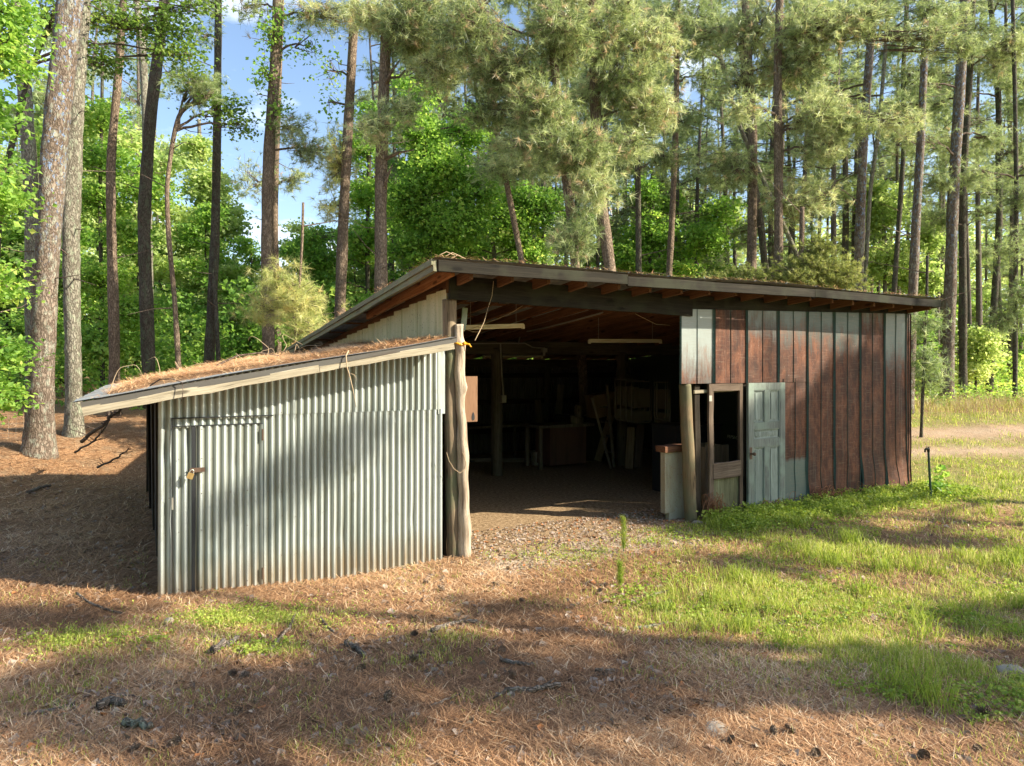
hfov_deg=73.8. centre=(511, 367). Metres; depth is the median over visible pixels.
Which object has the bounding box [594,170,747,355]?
maple tree
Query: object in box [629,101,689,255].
pine
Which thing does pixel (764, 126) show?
pine
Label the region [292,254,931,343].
roof needles
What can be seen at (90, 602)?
stick
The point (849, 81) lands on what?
pine
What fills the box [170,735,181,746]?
pine cone
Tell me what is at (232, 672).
pine cone
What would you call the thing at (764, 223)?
pine
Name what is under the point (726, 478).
screen door
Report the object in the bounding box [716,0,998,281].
pine tree
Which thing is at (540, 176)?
pine
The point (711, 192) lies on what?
pine
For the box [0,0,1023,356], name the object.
sky
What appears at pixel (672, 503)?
cabinet
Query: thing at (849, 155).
pine
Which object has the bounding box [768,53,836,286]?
pine
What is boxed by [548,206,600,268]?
maple
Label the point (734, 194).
pine
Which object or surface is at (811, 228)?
pine
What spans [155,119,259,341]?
maple tree
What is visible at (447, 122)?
pine
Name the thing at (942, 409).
edge grass
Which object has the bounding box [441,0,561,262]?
pine tree
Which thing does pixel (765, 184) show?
pine tree
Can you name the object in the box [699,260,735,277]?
maple
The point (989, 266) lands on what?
pine
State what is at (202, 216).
maple
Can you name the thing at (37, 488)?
stick
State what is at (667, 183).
pine
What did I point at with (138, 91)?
pine
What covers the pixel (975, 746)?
pine cone
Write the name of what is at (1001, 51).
pine tree
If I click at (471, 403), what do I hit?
brown board
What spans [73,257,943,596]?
pole shed
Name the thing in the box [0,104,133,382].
maple
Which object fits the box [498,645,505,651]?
pine cone
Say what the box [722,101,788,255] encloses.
pine
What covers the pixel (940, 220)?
pine tree
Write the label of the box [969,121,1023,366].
pine
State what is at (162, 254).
maple
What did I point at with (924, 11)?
pine tree
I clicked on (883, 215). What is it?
maple tree
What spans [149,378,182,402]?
hanging twig
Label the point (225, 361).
fallen branch
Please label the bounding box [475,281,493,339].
hanging twig
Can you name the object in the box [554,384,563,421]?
leaning plank
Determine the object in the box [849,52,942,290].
pine
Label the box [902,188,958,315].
pine
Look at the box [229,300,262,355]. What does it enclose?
maple
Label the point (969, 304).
pine
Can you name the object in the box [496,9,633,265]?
pine
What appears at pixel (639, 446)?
leaning plank
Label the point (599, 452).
leaning plank
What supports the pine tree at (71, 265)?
on the ground at (518, 495)
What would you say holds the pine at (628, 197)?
on the ground at (518, 495)
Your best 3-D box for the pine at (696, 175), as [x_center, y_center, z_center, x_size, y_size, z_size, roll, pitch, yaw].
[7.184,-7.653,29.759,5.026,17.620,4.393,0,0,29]
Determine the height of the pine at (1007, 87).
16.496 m
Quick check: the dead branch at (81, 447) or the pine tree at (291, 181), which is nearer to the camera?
the dead branch at (81, 447)
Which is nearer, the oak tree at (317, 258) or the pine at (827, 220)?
the oak tree at (317, 258)
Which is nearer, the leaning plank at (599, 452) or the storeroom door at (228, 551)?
the storeroom door at (228, 551)
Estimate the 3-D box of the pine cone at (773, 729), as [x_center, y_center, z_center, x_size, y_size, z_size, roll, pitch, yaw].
[1.484,2.057,3.867,0.057,0.051,0.056,0,0,-42]
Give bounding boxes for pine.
[1,32,23,214]
[2,109,21,377]
[3,0,180,381]
[3,2,138,379]
[87,0,187,354]
[104,112,159,373]
[105,44,228,359]
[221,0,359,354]
[320,9,414,282]
[327,0,443,283]
[334,76,408,225]
[336,90,407,272]
[366,1,478,271]
[368,52,459,197]
[374,53,439,267]
[388,144,405,268]
[395,5,519,263]
[424,71,504,261]
[426,88,473,202]
[437,99,457,200]
[446,65,515,203]
[454,44,539,258]
[476,64,550,248]
[478,22,588,264]
[481,32,536,261]
[492,43,564,259]
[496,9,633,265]
[499,0,585,262]
[527,119,595,264]
[530,10,654,226]
[531,0,694,269]
[546,68,660,271]
[559,8,621,262]
[561,62,656,359]
[577,0,683,222]
[581,122,629,266]
[591,107,682,257]
[608,48,732,271]
[609,1,704,220]
[609,72,688,220]
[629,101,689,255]
[632,20,730,271]
[634,0,745,276]
[661,117,733,263]
[662,62,716,246]
[667,96,757,277]
[679,0,772,263]
[680,125,714,233]
[681,100,761,261]
[690,47,773,266]
[705,0,801,275]
[707,189,760,268]
[708,0,858,258]
[719,62,798,270]
[722,0,886,261]
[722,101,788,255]
[737,147,787,264]
[739,58,838,244]
[743,34,866,265]
[746,0,894,264]
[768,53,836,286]
[783,102,853,260]
[788,2,916,289]
[796,104,868,260]
[798,0,903,284]
[806,0,916,289]
[829,84,925,292]
[836,15,979,314]
[837,78,931,291]
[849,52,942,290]
[849,96,915,293]
[876,0,985,356]
[877,51,968,252]
[891,59,995,357]
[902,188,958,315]
[906,0,1023,389]
[918,0,1023,389]
[920,121,1008,361]
[958,154,1023,322]
[968,0,1023,308]
[968,93,1023,385]
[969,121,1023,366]
[973,0,1023,389]
[980,62,1023,218]
[981,19,1023,150]
[1003,216,1023,246]
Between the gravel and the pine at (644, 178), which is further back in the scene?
the pine at (644, 178)
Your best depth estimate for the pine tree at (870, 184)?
21.95 m
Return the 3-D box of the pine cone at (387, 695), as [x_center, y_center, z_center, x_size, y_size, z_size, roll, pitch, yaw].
[-0.763,2.024,4.206,0.065,0.062,0.068,0,0,42]
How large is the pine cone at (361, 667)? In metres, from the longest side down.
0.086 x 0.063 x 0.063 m
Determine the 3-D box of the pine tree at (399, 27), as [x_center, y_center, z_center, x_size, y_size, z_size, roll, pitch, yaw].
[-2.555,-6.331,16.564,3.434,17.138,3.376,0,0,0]
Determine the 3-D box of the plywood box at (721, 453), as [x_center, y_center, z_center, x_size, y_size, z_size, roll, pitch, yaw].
[3.124,1.655,11.008,0.493,0.889,0.520,0,0,-28]
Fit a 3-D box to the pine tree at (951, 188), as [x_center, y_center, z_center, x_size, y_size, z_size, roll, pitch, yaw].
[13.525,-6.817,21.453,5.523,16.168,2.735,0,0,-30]
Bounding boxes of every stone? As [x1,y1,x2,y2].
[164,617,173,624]
[702,720,728,737]
[995,664,1023,676]
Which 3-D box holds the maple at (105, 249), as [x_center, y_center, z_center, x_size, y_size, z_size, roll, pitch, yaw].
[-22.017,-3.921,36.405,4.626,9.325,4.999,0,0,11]
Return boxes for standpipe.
[924,447,931,495]
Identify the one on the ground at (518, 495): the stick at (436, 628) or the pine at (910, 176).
the pine at (910, 176)
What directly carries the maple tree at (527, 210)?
on the ground at (518, 495)
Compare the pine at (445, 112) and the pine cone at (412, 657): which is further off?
the pine at (445, 112)
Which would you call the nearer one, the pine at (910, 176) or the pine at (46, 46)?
the pine at (46, 46)
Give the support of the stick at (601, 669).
on the fallen needles at (666, 733)
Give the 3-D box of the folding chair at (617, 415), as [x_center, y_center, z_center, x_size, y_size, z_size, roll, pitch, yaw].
[2.225,0.577,13.477,0.482,0.941,0.054,0,0,-23]
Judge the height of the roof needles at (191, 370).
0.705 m
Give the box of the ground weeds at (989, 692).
[95,508,1023,724]
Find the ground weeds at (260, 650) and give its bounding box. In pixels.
[195,632,362,680]
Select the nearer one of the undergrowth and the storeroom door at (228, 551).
the storeroom door at (228, 551)
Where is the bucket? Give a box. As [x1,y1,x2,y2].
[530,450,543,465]
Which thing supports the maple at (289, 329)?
on the ground at (518, 495)
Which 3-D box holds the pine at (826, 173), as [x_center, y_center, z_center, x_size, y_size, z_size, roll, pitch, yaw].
[14.544,-8.060,28.861,5.436,18.432,4.749,0,0,32]
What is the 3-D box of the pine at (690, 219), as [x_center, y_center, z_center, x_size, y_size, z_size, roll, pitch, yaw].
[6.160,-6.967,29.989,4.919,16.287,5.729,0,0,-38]
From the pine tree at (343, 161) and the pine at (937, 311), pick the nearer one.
the pine tree at (343, 161)
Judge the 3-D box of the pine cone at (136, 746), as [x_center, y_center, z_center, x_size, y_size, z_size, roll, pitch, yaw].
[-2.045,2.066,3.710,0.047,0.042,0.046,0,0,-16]
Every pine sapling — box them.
[228,202,351,353]
[869,255,988,436]
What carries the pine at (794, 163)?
on the ground at (518, 495)
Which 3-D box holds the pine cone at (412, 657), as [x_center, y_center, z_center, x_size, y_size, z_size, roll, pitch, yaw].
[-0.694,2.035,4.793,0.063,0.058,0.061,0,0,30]
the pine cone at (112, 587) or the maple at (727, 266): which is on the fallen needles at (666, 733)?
the pine cone at (112, 587)
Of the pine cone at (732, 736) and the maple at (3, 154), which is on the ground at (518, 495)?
the maple at (3, 154)
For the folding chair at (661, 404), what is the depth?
12.82 m
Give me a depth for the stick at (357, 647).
5.05 m
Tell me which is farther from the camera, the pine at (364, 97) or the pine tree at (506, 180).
the pine at (364, 97)
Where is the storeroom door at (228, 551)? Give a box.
[172,424,263,593]
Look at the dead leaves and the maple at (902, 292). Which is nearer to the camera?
the dead leaves
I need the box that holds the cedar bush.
[701,178,891,291]
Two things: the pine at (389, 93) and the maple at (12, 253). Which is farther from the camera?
the pine at (389, 93)
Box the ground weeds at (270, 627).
[151,589,441,642]
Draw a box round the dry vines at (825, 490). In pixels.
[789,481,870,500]
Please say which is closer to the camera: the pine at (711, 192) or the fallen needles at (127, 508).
the fallen needles at (127, 508)
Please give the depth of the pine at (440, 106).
31.80 m
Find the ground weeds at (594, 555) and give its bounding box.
[470,538,674,572]
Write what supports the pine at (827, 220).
on the ground at (518, 495)
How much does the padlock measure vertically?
0.093 m
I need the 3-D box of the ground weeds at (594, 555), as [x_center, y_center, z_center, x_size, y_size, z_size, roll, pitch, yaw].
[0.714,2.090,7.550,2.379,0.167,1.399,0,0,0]
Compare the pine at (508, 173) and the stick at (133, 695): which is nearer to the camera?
the stick at (133, 695)
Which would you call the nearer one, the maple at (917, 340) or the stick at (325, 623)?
the stick at (325, 623)
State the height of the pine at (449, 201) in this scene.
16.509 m
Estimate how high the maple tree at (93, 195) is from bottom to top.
10.349 m
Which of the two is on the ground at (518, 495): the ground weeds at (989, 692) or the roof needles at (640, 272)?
the ground weeds at (989, 692)
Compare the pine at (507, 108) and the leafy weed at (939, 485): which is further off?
the pine at (507, 108)
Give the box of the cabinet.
[656,444,684,519]
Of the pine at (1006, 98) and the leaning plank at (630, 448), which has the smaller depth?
the leaning plank at (630, 448)
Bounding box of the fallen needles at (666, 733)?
[0,493,1023,765]
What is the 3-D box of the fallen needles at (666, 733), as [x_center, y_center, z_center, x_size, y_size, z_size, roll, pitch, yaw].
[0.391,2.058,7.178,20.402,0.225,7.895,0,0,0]
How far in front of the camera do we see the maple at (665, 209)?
30.32 m
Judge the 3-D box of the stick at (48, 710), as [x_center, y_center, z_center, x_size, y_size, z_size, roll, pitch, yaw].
[-2.848,2.108,4.200,0.274,0.037,0.030,0,0,-35]
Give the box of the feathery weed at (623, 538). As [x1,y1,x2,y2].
[615,514,632,550]
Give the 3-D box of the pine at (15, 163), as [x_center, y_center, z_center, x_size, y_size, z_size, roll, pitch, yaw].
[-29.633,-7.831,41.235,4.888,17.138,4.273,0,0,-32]
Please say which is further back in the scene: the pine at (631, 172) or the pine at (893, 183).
the pine at (893, 183)
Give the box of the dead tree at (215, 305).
[184,259,229,361]
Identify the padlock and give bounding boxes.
[186,469,193,478]
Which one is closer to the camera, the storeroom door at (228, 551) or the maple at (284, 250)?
the storeroom door at (228, 551)
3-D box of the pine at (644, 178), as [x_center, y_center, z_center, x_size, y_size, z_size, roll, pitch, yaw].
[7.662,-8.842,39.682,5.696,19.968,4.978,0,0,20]
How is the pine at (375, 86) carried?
on the ground at (518, 495)
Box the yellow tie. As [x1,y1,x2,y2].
[454,341,470,346]
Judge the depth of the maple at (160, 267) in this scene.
27.19 m
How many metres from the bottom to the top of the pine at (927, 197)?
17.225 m
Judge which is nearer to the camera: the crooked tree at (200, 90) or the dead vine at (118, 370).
the dead vine at (118, 370)
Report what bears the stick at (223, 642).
on the fallen needles at (666, 733)
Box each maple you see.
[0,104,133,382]
[0,145,23,338]
[0,220,60,380]
[0,225,140,377]
[1,108,104,320]
[17,125,222,376]
[83,226,130,369]
[120,247,194,369]
[154,259,197,296]
[157,200,242,359]
[160,284,199,370]
[184,262,248,360]
[221,235,291,356]
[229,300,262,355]
[278,217,333,278]
[279,225,355,322]
[281,313,299,339]
[298,218,401,336]
[331,165,404,317]
[348,273,371,298]
[372,115,502,358]
[388,200,439,283]
[488,246,517,262]
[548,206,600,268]
[579,221,645,358]
[643,186,712,275]
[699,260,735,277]
[714,260,741,275]
[867,265,933,295]
[916,311,942,378]
[928,245,975,339]
[954,315,1020,393]
[955,281,1023,381]
[972,320,1018,370]
[1006,279,1023,363]
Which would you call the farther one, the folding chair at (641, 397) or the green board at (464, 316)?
the folding chair at (641, 397)
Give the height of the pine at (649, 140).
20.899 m
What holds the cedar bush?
on the ground at (518, 495)
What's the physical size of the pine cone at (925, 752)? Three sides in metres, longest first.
0.086 x 0.064 x 0.063 m
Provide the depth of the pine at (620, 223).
28.76 m
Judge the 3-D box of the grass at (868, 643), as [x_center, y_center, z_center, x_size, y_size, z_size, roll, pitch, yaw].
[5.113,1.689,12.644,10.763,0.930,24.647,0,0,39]
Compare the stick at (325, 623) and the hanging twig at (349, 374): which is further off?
the hanging twig at (349, 374)
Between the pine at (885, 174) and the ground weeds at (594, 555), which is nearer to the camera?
the ground weeds at (594, 555)
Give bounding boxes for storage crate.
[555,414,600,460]
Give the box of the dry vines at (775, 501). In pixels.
[762,498,793,509]
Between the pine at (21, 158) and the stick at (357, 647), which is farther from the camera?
the pine at (21, 158)
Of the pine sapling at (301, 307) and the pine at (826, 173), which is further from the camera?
the pine at (826, 173)
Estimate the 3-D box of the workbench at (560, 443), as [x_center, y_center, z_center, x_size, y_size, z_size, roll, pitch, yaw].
[0.984,1.645,14.533,1.370,0.900,0.720,0,0,-28]
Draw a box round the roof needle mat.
[96,337,453,398]
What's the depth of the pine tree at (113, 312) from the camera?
16.91 m
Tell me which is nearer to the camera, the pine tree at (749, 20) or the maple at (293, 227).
the pine tree at (749, 20)
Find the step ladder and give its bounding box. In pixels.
[591,385,615,468]
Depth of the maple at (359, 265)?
33.95 m
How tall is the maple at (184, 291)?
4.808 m
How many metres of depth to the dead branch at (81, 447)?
12.03 m
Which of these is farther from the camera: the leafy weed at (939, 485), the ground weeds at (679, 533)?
the leafy weed at (939, 485)
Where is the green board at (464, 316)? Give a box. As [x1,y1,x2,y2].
[461,307,467,329]
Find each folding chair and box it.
[614,379,634,420]
[620,374,640,421]
[625,380,645,422]
[631,376,651,423]
[654,382,667,422]
[656,379,670,422]
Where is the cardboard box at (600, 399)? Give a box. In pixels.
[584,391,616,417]
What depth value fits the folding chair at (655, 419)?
13.01 m
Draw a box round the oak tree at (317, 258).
[283,99,397,300]
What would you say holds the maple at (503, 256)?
on the ground at (518, 495)
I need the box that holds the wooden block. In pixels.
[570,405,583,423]
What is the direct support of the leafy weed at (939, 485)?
on the ground at (518, 495)
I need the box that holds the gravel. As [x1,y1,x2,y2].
[471,508,752,580]
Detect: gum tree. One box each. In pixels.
[0,0,236,312]
[133,1,163,297]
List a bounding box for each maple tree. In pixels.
[0,0,79,424]
[16,46,196,385]
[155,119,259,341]
[370,67,521,271]
[435,137,579,265]
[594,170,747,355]
[845,162,1011,369]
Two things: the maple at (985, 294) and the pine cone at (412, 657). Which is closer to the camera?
the pine cone at (412, 657)
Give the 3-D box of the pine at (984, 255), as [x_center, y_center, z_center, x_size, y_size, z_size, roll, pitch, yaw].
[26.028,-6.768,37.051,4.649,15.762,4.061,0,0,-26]
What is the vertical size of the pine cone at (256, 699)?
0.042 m
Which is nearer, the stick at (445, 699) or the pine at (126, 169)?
the stick at (445, 699)
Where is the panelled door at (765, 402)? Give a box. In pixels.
[746,382,784,511]
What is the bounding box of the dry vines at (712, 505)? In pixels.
[702,492,731,514]
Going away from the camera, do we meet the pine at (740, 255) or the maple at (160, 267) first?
the maple at (160, 267)
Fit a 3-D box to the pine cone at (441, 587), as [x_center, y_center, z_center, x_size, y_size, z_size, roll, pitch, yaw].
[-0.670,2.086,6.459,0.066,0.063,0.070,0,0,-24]
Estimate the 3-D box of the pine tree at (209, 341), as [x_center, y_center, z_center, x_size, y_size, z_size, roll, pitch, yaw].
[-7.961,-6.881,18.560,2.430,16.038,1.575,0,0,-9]
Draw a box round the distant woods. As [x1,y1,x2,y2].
[24,170,1023,370]
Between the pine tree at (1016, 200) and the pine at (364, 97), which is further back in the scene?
the pine at (364, 97)
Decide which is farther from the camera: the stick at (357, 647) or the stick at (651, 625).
the stick at (651, 625)
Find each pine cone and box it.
[109,584,116,591]
[130,743,140,751]
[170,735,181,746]
[228,668,237,675]
[233,706,242,715]
[238,671,249,678]
[253,697,259,704]
[357,663,365,671]
[383,689,392,701]
[408,653,418,659]
[410,630,418,636]
[437,585,444,590]
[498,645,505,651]
[508,669,516,676]
[726,734,734,743]
[769,725,778,735]
[784,723,795,733]
[811,747,820,757]
[917,748,930,759]
[972,743,982,751]
[975,706,991,715]
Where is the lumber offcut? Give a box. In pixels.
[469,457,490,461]
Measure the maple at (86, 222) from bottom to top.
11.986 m
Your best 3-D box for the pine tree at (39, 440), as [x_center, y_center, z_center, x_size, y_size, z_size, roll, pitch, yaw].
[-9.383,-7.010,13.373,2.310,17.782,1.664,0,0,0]
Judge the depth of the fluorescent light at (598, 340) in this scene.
11.25 m
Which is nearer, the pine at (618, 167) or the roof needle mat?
the roof needle mat
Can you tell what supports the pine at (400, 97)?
on the ground at (518, 495)
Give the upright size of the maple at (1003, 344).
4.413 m
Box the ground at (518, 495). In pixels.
[0,369,1023,765]
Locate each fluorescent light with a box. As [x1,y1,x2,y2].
[463,301,524,330]
[588,318,661,343]
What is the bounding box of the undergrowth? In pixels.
[0,276,1023,409]
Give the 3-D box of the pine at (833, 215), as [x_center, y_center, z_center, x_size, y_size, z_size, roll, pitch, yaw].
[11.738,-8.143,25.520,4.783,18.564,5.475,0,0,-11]
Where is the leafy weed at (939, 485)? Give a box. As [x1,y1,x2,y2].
[926,463,951,493]
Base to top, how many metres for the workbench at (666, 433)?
1.140 m
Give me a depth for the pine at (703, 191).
35.20 m
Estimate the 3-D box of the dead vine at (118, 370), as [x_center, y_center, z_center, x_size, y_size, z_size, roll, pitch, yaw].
[-4.524,0.117,8.002,0.337,0.298,0.014,0,0,-18]
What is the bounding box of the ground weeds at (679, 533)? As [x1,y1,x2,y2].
[587,523,752,545]
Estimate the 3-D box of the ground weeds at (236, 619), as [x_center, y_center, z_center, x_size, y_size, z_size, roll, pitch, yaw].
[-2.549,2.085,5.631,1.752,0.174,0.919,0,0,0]
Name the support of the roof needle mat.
on the pole shed
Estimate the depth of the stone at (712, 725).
3.93 m
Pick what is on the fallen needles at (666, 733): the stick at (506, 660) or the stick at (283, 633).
the stick at (506, 660)
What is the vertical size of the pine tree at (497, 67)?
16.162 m
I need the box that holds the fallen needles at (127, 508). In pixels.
[0,413,157,570]
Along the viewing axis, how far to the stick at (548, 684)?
4.33 m
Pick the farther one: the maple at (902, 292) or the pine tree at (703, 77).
the maple at (902, 292)
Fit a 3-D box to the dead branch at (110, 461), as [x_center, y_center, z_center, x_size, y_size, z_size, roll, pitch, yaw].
[-6.638,1.509,11.559,1.174,0.476,0.397,0,0,26]
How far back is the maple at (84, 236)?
23.96 m
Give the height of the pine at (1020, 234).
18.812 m
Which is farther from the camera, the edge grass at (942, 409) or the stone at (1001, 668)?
the edge grass at (942, 409)
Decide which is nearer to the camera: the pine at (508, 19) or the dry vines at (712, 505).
the dry vines at (712, 505)
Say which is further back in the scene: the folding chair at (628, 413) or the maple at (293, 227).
the maple at (293, 227)
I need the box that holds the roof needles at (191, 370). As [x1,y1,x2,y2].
[90,332,449,397]
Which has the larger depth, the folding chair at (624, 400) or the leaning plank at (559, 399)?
the leaning plank at (559, 399)
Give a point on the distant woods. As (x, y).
(972, 264)
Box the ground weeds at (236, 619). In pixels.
[122,600,311,638]
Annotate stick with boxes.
[22,702,74,716]
[26,484,50,493]
[75,592,122,614]
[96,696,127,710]
[109,693,147,707]
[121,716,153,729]
[210,635,239,653]
[270,614,295,648]
[319,615,334,632]
[343,639,366,656]
[429,692,463,705]
[430,617,477,632]
[492,678,560,698]
[497,653,534,665]
[595,668,618,672]
[634,621,667,628]
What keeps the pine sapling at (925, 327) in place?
on the ground at (518, 495)
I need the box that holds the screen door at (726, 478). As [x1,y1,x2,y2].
[707,383,742,517]
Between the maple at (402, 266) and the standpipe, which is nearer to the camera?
the standpipe
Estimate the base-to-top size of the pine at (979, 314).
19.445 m
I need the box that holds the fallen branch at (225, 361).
[214,352,279,367]
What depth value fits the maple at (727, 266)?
35.02 m
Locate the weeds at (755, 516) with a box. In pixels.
[696,477,994,534]
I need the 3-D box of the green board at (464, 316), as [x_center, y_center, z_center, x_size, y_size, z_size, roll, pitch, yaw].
[-0.565,-0.571,8.036,0.096,0.267,0.015,0,0,-28]
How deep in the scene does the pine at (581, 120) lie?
26.22 m
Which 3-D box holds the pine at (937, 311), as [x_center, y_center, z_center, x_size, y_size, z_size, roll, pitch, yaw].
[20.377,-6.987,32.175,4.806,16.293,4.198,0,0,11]
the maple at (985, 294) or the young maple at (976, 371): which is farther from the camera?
the maple at (985, 294)
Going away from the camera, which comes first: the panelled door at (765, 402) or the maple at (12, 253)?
the panelled door at (765, 402)
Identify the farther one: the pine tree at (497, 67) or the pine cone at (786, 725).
the pine tree at (497, 67)
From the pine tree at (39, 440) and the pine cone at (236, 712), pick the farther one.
the pine tree at (39, 440)
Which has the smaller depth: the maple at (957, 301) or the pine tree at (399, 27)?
the pine tree at (399, 27)
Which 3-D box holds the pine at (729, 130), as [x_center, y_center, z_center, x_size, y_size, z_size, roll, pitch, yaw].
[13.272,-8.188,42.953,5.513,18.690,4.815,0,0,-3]
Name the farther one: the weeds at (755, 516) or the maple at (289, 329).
the maple at (289, 329)
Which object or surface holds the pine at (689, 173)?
on the ground at (518, 495)
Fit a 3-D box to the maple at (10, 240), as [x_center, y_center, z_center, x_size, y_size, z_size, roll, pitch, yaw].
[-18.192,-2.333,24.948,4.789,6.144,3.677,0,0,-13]
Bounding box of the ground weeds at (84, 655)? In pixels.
[0,614,211,665]
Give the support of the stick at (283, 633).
on the ground at (518, 495)
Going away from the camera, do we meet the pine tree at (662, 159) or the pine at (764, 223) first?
the pine tree at (662, 159)
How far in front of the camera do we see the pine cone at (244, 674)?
4.58 m
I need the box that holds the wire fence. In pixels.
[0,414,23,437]
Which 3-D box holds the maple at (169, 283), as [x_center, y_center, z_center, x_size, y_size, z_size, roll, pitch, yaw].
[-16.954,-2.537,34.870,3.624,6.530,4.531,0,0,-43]
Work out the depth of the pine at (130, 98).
33.45 m
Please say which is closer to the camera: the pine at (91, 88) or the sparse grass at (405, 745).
the sparse grass at (405, 745)
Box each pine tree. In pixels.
[1,0,116,459]
[13,0,39,400]
[37,0,148,437]
[89,0,172,416]
[102,0,169,408]
[183,0,251,363]
[221,0,314,353]
[303,0,375,317]
[334,0,472,293]
[419,0,639,415]
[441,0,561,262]
[505,0,703,452]
[562,0,691,273]
[609,0,730,275]
[647,0,815,257]
[675,0,828,270]
[705,0,801,271]
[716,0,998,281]
[782,0,895,290]
[791,0,986,291]
[842,0,966,413]
[870,2,955,293]
[880,0,1021,403]
[907,0,1023,398]
[920,0,1023,394]
[937,0,1023,398]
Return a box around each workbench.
[522,421,593,469]
[650,422,736,491]
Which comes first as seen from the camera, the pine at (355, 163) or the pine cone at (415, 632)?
the pine cone at (415, 632)
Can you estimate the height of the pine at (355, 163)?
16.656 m
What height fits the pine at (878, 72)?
17.164 m
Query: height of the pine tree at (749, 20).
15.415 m
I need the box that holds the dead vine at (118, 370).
[111,365,141,387]
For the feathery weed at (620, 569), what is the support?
on the ground at (518, 495)
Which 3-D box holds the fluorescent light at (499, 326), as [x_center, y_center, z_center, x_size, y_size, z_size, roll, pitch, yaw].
[-0.241,-0.677,9.006,0.914,0.424,0.055,0,0,-28]
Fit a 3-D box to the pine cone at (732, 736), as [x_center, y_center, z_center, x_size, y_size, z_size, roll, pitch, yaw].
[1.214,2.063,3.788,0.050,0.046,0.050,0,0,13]
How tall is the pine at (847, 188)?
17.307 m
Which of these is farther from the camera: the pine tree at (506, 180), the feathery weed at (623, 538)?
the pine tree at (506, 180)
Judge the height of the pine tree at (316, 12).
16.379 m
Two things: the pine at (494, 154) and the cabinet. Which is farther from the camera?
the pine at (494, 154)
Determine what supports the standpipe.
on the ground at (518, 495)
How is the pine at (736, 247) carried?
on the ground at (518, 495)
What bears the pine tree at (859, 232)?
on the ground at (518, 495)
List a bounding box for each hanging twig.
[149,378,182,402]
[345,350,355,405]
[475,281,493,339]
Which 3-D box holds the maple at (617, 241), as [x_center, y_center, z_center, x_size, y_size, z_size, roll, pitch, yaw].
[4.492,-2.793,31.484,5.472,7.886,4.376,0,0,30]
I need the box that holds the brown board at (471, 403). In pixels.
[465,376,476,421]
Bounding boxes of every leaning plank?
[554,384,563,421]
[594,387,615,461]
[625,427,634,468]
[634,424,643,467]
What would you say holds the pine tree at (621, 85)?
on the ground at (518, 495)
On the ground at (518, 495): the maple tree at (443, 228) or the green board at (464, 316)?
the maple tree at (443, 228)
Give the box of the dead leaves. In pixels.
[0,408,1023,765]
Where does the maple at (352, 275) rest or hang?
on the ground at (518, 495)
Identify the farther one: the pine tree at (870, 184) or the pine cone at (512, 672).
the pine tree at (870, 184)
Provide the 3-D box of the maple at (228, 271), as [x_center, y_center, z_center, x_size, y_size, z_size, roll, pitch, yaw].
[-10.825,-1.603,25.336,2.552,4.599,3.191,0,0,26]
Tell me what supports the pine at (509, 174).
on the ground at (518, 495)
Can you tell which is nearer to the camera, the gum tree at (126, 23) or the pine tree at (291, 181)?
the gum tree at (126, 23)
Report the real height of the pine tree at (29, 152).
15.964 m
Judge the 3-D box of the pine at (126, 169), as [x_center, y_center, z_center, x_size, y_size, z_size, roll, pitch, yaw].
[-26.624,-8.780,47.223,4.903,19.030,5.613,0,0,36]
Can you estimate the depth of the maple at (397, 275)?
26.74 m
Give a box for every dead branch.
[74,413,113,452]
[96,445,134,467]
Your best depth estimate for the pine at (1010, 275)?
29.55 m
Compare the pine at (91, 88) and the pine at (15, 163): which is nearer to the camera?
the pine at (91, 88)
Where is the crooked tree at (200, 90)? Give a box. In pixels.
[122,63,268,370]
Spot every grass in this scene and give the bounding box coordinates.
[0,413,1023,765]
[1,543,1021,765]
[911,397,1023,425]
[914,386,1023,420]
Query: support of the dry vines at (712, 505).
attached to the pole shed
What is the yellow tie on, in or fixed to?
attached to the pole shed
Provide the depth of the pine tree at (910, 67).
22.93 m
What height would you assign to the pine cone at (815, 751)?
0.050 m
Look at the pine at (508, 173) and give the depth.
31.89 m
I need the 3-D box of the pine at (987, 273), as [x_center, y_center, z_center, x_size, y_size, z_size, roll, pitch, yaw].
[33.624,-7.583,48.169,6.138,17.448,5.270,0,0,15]
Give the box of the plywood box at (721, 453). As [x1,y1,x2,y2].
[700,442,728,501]
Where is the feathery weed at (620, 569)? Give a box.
[609,557,629,585]
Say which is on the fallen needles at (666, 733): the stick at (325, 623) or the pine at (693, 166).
the stick at (325, 623)
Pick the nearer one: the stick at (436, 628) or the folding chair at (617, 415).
the stick at (436, 628)
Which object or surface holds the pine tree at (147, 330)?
on the ground at (518, 495)

